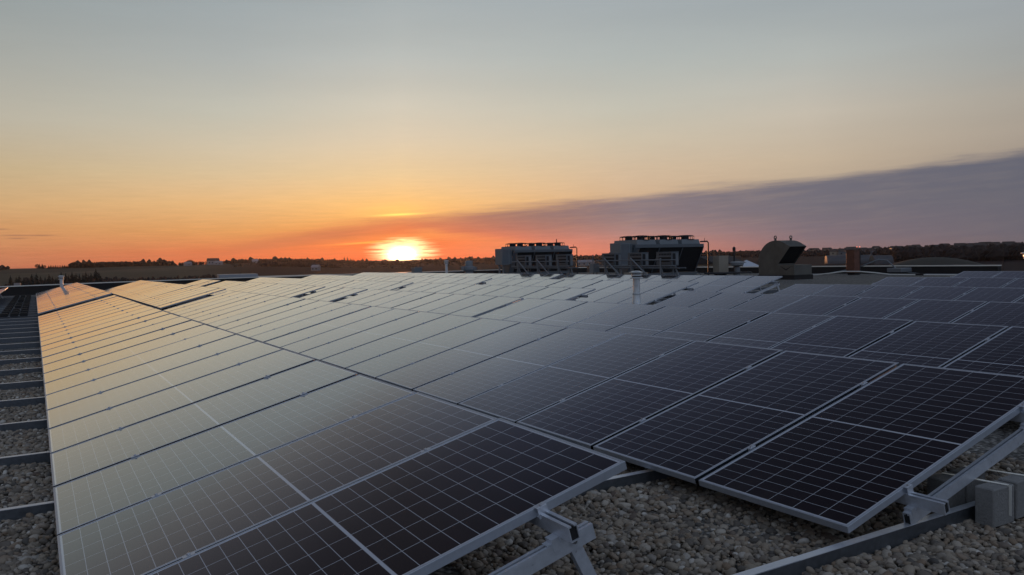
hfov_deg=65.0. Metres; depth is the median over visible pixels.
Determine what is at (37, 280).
spruce tree
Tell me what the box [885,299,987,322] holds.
solar panel
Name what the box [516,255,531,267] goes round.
air conditioner
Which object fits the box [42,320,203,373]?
solar panel
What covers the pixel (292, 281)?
solar panel
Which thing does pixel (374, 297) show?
solar panel
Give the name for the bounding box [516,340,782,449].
solar panel
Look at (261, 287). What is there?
solar panel
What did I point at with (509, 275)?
solar panel
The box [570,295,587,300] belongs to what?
panel rack
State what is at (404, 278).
solar panel
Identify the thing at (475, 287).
solar panel
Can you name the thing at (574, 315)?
solar panel
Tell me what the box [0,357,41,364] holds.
base rail
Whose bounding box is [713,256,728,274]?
utility cabinet
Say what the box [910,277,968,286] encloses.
solar panel
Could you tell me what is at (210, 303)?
solar panel
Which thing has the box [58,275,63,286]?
flue vent
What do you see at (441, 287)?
solar panel
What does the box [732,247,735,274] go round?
pipe mast
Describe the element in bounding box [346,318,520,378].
solar panel
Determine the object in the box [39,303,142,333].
solar panel
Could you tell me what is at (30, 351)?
base rail
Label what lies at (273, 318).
solar panel
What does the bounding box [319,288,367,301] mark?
solar panel
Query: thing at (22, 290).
parapet wall
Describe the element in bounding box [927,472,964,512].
concrete block
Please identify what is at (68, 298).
solar panel
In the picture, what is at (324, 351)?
solar panel
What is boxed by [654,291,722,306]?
solar panel
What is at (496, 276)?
solar panel
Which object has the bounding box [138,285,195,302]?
solar panel
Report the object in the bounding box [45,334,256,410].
solar panel
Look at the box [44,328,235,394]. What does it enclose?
solar panel
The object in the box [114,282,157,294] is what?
solar panel
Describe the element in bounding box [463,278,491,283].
solar panel
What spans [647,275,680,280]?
solar panel
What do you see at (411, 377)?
solar panel
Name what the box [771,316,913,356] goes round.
solar panel
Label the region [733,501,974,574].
base rail
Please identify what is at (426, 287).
solar panel
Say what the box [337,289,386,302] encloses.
solar panel
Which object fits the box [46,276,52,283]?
spruce tree
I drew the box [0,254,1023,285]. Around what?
ground
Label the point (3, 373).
base rail
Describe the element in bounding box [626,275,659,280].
solar panel
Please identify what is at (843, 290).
solar panel
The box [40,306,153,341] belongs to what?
solar panel
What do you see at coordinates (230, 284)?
solar panel
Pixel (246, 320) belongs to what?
solar panel
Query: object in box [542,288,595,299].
solar panel
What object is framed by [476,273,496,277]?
solar panel
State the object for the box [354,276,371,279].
solar panel
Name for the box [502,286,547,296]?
solar panel
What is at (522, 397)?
solar panel
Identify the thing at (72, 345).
solar panel
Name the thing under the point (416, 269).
vent box
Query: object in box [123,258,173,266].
distant woodland
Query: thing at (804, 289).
solar panel
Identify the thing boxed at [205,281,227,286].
solar panel
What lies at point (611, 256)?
air conditioner
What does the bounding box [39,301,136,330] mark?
solar panel
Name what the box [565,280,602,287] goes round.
solar panel
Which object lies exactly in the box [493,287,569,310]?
solar panel
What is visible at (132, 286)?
solar panel
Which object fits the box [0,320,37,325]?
base rail
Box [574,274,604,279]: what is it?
solar panel
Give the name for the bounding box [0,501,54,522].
base rail
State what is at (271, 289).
solar panel
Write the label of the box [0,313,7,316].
ballast pad
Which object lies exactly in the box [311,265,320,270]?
house
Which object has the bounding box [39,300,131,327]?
solar panel
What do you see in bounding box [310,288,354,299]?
solar panel
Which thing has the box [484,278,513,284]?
solar panel
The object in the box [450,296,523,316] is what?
solar panel
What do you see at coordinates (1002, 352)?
solar panel
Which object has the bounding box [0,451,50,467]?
base rail
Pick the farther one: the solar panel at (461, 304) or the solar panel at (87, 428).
the solar panel at (461, 304)
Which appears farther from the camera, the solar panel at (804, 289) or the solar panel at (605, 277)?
the solar panel at (605, 277)
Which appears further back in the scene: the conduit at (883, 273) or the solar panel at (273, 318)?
the conduit at (883, 273)
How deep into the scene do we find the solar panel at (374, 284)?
30.56 m
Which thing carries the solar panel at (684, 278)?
on the panel rack at (775, 283)
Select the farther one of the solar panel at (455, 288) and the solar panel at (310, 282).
the solar panel at (310, 282)
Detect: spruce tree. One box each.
[27,274,35,284]
[34,273,41,284]
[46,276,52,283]
[88,274,94,282]
[92,269,102,281]
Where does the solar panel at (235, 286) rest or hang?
on the panel rack
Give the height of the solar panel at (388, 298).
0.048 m
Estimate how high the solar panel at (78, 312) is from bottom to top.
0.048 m
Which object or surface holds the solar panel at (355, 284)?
on the panel rack
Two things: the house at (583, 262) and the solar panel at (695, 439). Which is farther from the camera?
the house at (583, 262)
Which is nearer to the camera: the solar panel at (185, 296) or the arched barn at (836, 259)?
the solar panel at (185, 296)
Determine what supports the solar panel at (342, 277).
on the panel rack
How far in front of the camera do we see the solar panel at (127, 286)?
41.99 m
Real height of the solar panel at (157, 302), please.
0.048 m
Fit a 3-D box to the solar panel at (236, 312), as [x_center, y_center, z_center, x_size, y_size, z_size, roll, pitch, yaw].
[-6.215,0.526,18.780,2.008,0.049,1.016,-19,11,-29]
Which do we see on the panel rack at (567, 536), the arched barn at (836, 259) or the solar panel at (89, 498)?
the solar panel at (89, 498)
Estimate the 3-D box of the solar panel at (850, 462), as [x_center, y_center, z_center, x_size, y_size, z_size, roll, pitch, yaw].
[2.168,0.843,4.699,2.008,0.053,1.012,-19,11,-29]
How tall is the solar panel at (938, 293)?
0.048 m
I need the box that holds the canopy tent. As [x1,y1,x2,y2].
[743,260,758,265]
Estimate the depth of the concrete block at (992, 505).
4.13 m
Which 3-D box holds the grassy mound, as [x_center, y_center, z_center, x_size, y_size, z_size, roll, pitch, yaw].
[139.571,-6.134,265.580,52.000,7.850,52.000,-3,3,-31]
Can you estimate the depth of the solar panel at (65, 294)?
30.97 m
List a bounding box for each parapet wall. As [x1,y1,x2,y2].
[0,267,586,295]
[599,265,1001,273]
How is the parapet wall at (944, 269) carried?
on the roof building
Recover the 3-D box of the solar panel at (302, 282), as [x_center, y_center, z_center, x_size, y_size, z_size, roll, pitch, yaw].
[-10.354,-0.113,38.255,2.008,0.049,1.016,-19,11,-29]
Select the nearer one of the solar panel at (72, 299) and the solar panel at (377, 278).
the solar panel at (72, 299)
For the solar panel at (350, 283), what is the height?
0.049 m
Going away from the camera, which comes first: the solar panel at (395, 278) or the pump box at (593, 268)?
the solar panel at (395, 278)
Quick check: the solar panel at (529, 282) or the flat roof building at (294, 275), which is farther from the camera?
the flat roof building at (294, 275)
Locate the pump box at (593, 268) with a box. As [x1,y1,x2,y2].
[589,255,598,273]
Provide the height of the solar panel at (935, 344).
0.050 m
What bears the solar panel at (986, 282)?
on the panel rack
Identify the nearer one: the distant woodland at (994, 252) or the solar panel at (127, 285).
the solar panel at (127, 285)
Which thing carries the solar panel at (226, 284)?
on the panel rack
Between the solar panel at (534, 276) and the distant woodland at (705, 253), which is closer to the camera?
the solar panel at (534, 276)
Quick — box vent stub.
[734,267,739,274]
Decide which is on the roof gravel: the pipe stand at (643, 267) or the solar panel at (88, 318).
the pipe stand at (643, 267)
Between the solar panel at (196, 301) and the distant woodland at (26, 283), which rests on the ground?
the distant woodland at (26, 283)
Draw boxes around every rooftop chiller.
[495,239,577,274]
[610,235,708,274]
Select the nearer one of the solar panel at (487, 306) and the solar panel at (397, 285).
the solar panel at (487, 306)
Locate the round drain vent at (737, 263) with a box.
[730,261,743,266]
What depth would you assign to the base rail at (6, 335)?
17.55 m
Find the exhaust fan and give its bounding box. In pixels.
[461,261,476,272]
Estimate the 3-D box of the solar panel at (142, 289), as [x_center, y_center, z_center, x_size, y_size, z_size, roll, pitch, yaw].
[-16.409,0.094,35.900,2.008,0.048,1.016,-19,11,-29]
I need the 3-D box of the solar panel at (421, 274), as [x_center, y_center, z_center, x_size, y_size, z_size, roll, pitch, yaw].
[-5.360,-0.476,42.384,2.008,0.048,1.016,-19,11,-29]
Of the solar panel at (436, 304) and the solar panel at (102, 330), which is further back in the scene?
the solar panel at (436, 304)
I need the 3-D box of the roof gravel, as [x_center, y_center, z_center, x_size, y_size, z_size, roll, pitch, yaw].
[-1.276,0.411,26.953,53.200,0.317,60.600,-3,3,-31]
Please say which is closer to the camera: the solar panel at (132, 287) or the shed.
the solar panel at (132, 287)
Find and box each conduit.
[813,271,956,275]
[825,259,930,274]
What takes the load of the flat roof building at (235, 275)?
on the ground
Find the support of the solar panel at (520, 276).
on the panel rack
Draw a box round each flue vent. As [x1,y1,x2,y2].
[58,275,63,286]
[444,260,447,272]
[629,271,642,303]
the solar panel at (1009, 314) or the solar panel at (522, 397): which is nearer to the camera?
the solar panel at (522, 397)
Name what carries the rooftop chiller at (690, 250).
on the roof gravel
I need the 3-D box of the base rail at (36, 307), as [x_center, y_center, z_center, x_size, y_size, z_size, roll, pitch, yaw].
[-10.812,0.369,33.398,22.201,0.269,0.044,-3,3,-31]
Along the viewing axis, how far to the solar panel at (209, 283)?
42.25 m
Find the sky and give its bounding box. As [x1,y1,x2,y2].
[0,0,1023,268]
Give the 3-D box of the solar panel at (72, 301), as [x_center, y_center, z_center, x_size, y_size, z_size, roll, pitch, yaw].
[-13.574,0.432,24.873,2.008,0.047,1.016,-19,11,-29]
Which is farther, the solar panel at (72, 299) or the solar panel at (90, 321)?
the solar panel at (72, 299)
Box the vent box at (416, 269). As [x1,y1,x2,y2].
[411,267,422,272]
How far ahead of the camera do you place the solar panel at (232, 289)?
34.95 m
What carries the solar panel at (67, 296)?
on the panel rack at (75, 305)
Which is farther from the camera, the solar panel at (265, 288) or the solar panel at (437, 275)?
the solar panel at (437, 275)
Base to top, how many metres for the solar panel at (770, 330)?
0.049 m
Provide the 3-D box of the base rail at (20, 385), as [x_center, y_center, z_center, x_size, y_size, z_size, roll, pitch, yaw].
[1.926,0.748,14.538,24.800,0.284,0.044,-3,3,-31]
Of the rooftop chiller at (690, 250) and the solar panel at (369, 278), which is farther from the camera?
the rooftop chiller at (690, 250)
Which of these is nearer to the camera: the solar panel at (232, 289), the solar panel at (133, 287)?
the solar panel at (232, 289)
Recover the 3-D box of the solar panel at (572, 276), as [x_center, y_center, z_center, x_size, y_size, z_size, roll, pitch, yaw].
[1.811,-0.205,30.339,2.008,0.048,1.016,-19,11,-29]
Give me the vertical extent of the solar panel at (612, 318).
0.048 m
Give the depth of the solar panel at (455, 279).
32.25 m
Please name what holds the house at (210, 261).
on the ground
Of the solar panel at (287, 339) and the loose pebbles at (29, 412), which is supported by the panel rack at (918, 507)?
the solar panel at (287, 339)
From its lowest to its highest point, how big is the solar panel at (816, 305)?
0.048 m
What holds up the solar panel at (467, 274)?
on the panel rack
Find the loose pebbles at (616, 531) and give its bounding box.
[0,428,1023,574]
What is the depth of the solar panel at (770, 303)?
14.21 m
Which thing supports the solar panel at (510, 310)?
on the panel rack
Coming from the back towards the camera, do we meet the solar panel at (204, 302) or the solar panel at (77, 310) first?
the solar panel at (204, 302)
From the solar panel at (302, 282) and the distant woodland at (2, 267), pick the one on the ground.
the distant woodland at (2, 267)
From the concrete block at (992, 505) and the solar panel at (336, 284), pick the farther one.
the solar panel at (336, 284)
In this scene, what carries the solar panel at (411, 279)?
on the panel rack
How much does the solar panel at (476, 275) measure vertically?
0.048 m
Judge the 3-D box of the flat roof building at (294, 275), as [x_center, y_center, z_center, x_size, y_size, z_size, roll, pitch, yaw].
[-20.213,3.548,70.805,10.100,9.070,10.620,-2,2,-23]
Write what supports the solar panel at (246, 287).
on the panel rack
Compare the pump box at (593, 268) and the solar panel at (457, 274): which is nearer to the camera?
the solar panel at (457, 274)
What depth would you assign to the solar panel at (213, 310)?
20.55 m
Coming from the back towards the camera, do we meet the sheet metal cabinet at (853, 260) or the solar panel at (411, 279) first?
the sheet metal cabinet at (853, 260)
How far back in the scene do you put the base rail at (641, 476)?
5.00 m
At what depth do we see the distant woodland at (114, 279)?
509.00 m
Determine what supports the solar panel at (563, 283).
on the panel rack at (690, 289)
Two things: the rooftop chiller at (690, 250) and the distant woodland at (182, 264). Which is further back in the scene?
the distant woodland at (182, 264)
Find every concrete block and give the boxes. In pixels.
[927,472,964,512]
[949,465,984,503]
[975,480,1013,527]
[998,473,1023,518]
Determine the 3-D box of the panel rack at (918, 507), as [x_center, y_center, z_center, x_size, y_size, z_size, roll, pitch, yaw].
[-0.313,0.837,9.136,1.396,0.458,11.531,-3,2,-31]
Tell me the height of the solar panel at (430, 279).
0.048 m
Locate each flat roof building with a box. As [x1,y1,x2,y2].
[217,273,257,277]
[217,274,328,277]
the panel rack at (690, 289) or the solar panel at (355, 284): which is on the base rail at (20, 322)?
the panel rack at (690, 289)
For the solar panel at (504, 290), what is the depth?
22.16 m
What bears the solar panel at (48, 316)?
on the panel rack
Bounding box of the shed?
[183,262,191,265]
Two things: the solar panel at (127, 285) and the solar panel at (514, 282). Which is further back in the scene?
the solar panel at (127, 285)
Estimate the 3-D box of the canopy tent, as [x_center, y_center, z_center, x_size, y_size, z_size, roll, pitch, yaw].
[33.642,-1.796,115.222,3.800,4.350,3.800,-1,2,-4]
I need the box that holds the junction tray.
[887,268,911,271]
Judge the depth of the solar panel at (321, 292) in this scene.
25.46 m
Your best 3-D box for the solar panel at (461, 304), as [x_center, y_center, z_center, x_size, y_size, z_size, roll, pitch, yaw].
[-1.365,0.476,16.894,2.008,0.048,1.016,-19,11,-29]
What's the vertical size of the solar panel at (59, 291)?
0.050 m
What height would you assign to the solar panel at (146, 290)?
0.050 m
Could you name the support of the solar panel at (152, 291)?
on the panel rack at (189, 301)
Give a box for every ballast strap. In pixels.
[942,472,1011,515]
[964,466,1023,475]
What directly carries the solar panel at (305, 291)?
on the panel rack
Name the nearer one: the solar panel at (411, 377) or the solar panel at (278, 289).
the solar panel at (411, 377)
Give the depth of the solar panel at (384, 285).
29.55 m
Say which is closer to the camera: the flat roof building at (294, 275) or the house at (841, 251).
the flat roof building at (294, 275)
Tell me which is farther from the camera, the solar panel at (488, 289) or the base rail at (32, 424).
the solar panel at (488, 289)
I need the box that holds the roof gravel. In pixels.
[0,272,1023,574]
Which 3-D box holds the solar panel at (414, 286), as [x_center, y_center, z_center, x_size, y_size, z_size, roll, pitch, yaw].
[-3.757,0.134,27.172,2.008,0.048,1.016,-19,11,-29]
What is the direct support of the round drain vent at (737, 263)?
on the vent stub
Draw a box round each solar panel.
[36,285,83,297]
[36,285,87,299]
[37,284,83,296]
[37,286,87,299]
[37,286,90,300]
[37,287,90,301]
[37,287,93,302]
[37,288,94,303]
[37,288,97,304]
[37,289,99,305]
[37,289,100,306]
[37,290,103,308]
[37,290,105,309]
[37,291,107,311]
[38,292,111,313]
[38,295,115,317]
[38,296,119,319]
[38,297,123,322]
[38,298,127,324]
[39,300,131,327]
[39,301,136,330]
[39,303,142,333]
[40,305,147,336]
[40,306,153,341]
[40,308,162,345]
[41,311,170,351]
[41,314,179,357]
[42,316,191,364]
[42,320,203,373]
[43,324,217,383]
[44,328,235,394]
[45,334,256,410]
[46,341,281,428]
[48,349,315,453]
[50,360,357,486]
[53,374,414,535]
[57,392,497,574]
[105,280,141,290]
[106,280,143,290]
[108,281,147,291]
[109,281,144,290]
[111,281,153,292]
[112,281,151,291]
[112,282,154,293]
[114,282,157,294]
[116,282,162,295]
[118,282,164,295]
[120,283,167,296]
[122,283,172,297]
[125,283,173,297]
[127,284,178,298]
[129,284,183,299]
[132,284,185,300]
[135,285,192,301]
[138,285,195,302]
[141,286,201,303]
[144,286,205,304]
[147,418,626,574]
[148,287,212,305]
[152,287,217,306]
[156,288,225,308]
[163,291,235,311]
[168,291,242,313]
[173,292,250,314]
[178,293,259,316]
[185,294,269,318]
[192,295,280,321]
[198,280,219,285]
[199,296,290,324]
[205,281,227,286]
[207,297,304,327]
[210,281,232,286]
[210,282,252,294]
[212,282,258,294]
[215,281,237,287]
[216,299,318,329]
[218,281,241,287]
[223,282,246,288]
[226,301,333,333]
[233,283,263,290]
[237,302,349,337]
[238,283,269,291]
[243,283,277,291]
[248,284,282,292]
[249,304,370,342]
[256,284,291,293]
[262,284,296,294]
[264,306,394,347]
[268,285,306,294]
[275,285,314,295]
[278,278,298,283]
[280,308,419,353]
[282,278,301,283]
[284,286,324,296]
[289,279,308,283]
[293,279,315,284]
[299,311,448,360]
[300,279,323,284]
[300,287,343,298]
[304,280,353,294]
[307,279,330,285]
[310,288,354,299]
[312,279,336,285]
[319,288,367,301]
[320,280,344,285]
[320,314,480,368]
[322,280,359,290]
[333,275,352,279]
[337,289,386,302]
[344,281,369,287]
[345,281,399,297]
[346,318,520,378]
[347,276,363,279]
[350,290,400,304]
[351,281,380,287]
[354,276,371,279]
[359,276,379,280]
[362,281,390,288]
[362,291,415,306]
[367,276,387,280]
[376,276,396,280]
[376,322,567,390]
[377,292,434,307]
[379,282,413,289]
[385,276,402,280]
[393,276,412,281]
[393,293,452,309]
[394,277,432,289]
[396,277,443,289]
[396,282,430,290]
[400,277,421,281]
[410,283,445,291]
[410,294,473,311]
[412,273,429,276]
[413,327,623,404]
[420,273,438,276]
[422,283,457,292]
[428,295,497,313]
[429,273,446,276]
[429,277,454,282]
[435,284,474,293]
[438,273,456,276]
[440,277,465,282]
[448,273,466,276]
[449,284,489,293]
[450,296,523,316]
[453,278,477,283]
[458,273,476,276]
[458,333,693,422]
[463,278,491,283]
[466,273,487,277]
[467,285,508,294]
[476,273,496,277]
[477,298,553,319]
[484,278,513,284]
[484,285,526,295]
[485,274,507,281]
[486,274,519,283]
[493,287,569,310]
[499,279,529,285]
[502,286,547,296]
[503,299,587,322]
[512,274,533,278]
[513,279,546,285]
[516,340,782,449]
[522,274,546,278]
[530,279,564,286]
[534,302,621,326]
[536,274,562,278]
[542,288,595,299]
[546,280,580,286]
[561,274,587,279]
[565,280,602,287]
[567,303,665,330]
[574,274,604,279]
[576,281,645,301]
[577,280,622,298]
[592,275,619,279]
[593,350,899,483]
[594,281,671,302]
[608,306,712,335]
[610,275,631,280]
[619,281,698,303]
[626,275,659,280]
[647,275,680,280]
[653,309,769,340]
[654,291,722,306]
[668,275,703,281]
[668,275,727,295]
[691,293,762,308]
[695,275,753,291]
[699,363,1023,533]
[708,313,834,347]
[718,276,781,292]
[731,294,806,312]
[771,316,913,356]
[772,295,859,314]
[774,284,831,295]
[812,284,875,296]
[826,297,918,317]
[849,321,1008,366]
[854,285,922,298]
[872,277,925,285]
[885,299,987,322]
[900,286,975,299]
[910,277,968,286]
[943,326,1023,375]
[952,302,1023,327]
[953,271,1002,277]
[953,277,1016,287]
[955,287,1023,301]
[992,271,1023,278]
[1001,278,1023,287]
[1015,296,1023,302]
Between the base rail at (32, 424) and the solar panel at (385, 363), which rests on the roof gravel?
the base rail at (32, 424)
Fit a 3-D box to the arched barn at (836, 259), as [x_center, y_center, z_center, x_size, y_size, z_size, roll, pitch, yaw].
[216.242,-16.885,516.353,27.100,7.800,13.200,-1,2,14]
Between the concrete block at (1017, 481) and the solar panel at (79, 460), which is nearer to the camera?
the concrete block at (1017, 481)
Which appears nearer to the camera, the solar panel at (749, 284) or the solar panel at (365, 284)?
the solar panel at (749, 284)
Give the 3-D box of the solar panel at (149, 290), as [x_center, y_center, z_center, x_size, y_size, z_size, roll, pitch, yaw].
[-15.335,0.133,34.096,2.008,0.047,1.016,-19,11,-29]
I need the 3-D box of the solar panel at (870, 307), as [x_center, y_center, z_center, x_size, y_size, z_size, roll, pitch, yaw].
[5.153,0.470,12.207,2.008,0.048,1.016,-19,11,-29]
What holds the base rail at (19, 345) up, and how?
on the roof gravel
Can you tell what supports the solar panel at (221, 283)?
on the panel rack
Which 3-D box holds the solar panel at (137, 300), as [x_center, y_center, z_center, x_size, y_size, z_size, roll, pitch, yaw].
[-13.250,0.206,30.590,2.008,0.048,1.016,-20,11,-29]
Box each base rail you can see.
[0,287,767,342]
[0,289,782,349]
[0,294,303,309]
[0,296,300,311]
[0,297,123,302]
[0,298,126,303]
[0,299,342,318]
[0,304,181,313]
[0,304,653,354]
[0,317,37,321]
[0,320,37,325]
[0,324,38,328]
[0,327,38,332]
[0,331,39,337]
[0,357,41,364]
[0,367,42,376]
[0,380,43,389]
[0,396,44,407]
[0,419,47,431]
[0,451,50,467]
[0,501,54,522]
[8,298,343,315]
[569,469,670,499]
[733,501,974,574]
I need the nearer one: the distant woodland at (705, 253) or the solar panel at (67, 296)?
the solar panel at (67, 296)
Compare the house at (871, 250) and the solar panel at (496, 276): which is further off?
the house at (871, 250)
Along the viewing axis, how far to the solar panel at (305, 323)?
14.34 m
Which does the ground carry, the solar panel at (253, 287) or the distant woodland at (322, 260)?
the distant woodland at (322, 260)
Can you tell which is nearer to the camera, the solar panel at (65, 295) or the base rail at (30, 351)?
the base rail at (30, 351)
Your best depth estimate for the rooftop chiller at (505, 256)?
57.42 m
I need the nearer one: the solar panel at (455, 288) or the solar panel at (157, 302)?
the solar panel at (455, 288)
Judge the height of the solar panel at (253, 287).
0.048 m
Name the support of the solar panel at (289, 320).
on the panel rack
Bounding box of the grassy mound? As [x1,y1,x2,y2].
[890,257,1001,270]
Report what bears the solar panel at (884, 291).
on the panel rack
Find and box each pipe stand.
[511,259,577,278]
[596,258,685,274]
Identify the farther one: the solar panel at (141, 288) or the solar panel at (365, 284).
the solar panel at (141, 288)
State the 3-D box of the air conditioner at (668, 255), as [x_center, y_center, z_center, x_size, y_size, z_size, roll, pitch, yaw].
[5.479,-0.978,28.329,0.362,0.565,0.817,-3,3,-31]
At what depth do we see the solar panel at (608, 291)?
22.51 m
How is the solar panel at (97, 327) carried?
on the panel rack
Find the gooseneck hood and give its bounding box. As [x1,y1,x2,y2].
[758,235,812,279]
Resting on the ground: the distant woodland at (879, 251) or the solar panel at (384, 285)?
the distant woodland at (879, 251)
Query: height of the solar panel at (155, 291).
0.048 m
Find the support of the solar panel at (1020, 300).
on the panel rack
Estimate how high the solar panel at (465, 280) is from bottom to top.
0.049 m
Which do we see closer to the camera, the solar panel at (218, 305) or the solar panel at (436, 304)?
the solar panel at (436, 304)
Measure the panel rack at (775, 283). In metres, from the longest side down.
10.511 x 1.396 x 0.458 m
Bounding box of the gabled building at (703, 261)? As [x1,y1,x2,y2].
[697,255,745,266]
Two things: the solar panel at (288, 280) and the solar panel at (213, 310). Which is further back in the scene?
the solar panel at (288, 280)
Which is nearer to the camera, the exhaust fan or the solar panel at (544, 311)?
the solar panel at (544, 311)
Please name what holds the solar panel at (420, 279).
on the panel rack
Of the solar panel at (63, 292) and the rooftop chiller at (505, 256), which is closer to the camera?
the solar panel at (63, 292)
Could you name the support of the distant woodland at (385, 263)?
on the ground
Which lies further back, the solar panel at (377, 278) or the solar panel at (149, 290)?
the solar panel at (377, 278)
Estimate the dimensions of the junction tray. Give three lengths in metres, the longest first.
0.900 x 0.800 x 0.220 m
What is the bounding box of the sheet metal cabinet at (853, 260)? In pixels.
[846,249,861,274]
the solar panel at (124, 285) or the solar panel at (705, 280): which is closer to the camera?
the solar panel at (705, 280)
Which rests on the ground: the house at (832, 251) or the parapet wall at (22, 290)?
the house at (832, 251)
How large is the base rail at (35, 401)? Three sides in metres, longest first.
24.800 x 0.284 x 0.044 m
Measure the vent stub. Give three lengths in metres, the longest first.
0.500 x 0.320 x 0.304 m
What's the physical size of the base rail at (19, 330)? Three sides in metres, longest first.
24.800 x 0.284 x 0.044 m
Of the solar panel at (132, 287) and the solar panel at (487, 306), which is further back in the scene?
the solar panel at (132, 287)
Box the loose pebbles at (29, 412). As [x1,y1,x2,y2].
[0,354,46,423]
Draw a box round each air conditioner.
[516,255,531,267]
[535,255,551,267]
[556,254,572,267]
[602,253,621,267]
[628,252,648,264]
[656,251,678,265]
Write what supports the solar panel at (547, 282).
on the panel rack at (690, 289)
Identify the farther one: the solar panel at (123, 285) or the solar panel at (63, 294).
the solar panel at (123, 285)
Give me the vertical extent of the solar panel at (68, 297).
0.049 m
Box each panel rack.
[52,298,97,311]
[167,295,212,307]
[488,510,596,574]
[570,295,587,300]
[651,288,694,302]
[754,281,779,293]
[894,412,1023,524]
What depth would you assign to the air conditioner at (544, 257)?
34.90 m
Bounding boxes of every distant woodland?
[0,265,9,269]
[4,276,103,285]
[68,260,123,267]
[104,272,241,281]
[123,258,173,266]
[174,260,231,265]
[227,255,493,264]
[231,261,493,268]
[260,260,340,267]
[356,261,420,264]
[484,249,759,261]
[741,242,1022,256]
[889,243,1023,261]
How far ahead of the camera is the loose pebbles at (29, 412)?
9.39 m
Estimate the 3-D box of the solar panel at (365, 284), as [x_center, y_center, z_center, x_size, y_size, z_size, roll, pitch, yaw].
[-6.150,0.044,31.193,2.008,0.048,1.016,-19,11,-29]
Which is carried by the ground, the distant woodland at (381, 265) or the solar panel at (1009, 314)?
the distant woodland at (381, 265)
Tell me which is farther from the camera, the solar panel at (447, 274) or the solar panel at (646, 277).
the solar panel at (447, 274)
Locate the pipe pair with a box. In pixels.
[704,271,751,273]
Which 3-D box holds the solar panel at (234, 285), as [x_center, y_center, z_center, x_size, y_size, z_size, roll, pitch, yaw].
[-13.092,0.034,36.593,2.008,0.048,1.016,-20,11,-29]
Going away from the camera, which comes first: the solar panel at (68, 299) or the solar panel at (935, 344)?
the solar panel at (935, 344)
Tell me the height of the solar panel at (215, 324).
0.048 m
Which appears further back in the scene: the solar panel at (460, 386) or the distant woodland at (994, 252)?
the distant woodland at (994, 252)
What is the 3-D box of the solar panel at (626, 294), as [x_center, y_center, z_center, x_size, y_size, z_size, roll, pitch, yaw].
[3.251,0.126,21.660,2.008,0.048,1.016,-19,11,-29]
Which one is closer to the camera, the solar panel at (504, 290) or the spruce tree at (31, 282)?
the solar panel at (504, 290)
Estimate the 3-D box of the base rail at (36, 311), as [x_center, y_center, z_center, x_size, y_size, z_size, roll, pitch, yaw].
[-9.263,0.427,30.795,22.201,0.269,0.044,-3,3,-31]
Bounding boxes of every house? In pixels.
[206,258,219,264]
[214,261,222,264]
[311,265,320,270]
[578,260,588,265]
[829,249,836,255]
[836,249,849,254]
[862,248,874,254]
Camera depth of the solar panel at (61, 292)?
34.51 m
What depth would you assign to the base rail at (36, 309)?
28.07 m
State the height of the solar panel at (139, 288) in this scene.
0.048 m
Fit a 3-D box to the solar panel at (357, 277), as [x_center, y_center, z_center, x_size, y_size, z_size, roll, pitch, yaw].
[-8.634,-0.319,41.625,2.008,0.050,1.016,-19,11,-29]
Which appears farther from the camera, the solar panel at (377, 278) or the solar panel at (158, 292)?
the solar panel at (377, 278)
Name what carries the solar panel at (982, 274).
on the panel rack
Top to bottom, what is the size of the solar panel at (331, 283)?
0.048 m
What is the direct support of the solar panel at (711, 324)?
on the panel rack
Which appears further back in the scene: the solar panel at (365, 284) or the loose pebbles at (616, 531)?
the solar panel at (365, 284)
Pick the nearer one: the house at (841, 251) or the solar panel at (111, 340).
the solar panel at (111, 340)
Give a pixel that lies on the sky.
(178, 131)
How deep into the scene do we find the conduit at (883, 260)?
42.09 m
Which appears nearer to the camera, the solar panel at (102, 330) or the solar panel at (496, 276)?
the solar panel at (102, 330)
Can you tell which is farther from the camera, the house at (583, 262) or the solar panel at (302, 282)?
the house at (583, 262)
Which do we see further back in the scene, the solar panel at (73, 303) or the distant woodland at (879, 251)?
the distant woodland at (879, 251)
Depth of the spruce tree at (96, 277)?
350.67 m
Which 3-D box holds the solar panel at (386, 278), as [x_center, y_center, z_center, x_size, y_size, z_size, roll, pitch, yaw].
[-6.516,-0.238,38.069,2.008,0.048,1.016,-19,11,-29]
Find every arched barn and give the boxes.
[825,255,871,263]
[869,255,893,263]
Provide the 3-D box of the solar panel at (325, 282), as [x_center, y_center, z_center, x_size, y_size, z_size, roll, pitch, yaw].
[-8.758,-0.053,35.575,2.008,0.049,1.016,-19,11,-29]
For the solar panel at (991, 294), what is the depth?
14.06 m
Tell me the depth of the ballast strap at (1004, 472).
4.38 m
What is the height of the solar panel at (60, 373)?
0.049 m
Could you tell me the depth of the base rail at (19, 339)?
16.29 m
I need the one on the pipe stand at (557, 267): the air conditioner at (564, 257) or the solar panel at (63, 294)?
the air conditioner at (564, 257)
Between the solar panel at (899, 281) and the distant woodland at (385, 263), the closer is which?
the solar panel at (899, 281)
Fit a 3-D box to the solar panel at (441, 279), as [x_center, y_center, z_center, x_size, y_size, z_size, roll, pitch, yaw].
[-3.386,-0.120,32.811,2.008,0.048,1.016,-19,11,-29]
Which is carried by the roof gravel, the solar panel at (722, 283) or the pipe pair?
the pipe pair
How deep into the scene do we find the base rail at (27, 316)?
24.09 m
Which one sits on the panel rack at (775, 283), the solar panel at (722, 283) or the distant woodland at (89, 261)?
the solar panel at (722, 283)
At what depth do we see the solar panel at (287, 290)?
28.90 m
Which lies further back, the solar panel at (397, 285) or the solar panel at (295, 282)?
the solar panel at (295, 282)
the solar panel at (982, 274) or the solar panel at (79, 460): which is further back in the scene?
the solar panel at (982, 274)
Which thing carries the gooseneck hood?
on the roof gravel
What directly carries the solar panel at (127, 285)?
on the panel rack at (189, 301)
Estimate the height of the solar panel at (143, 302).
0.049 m
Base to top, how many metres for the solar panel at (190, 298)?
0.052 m

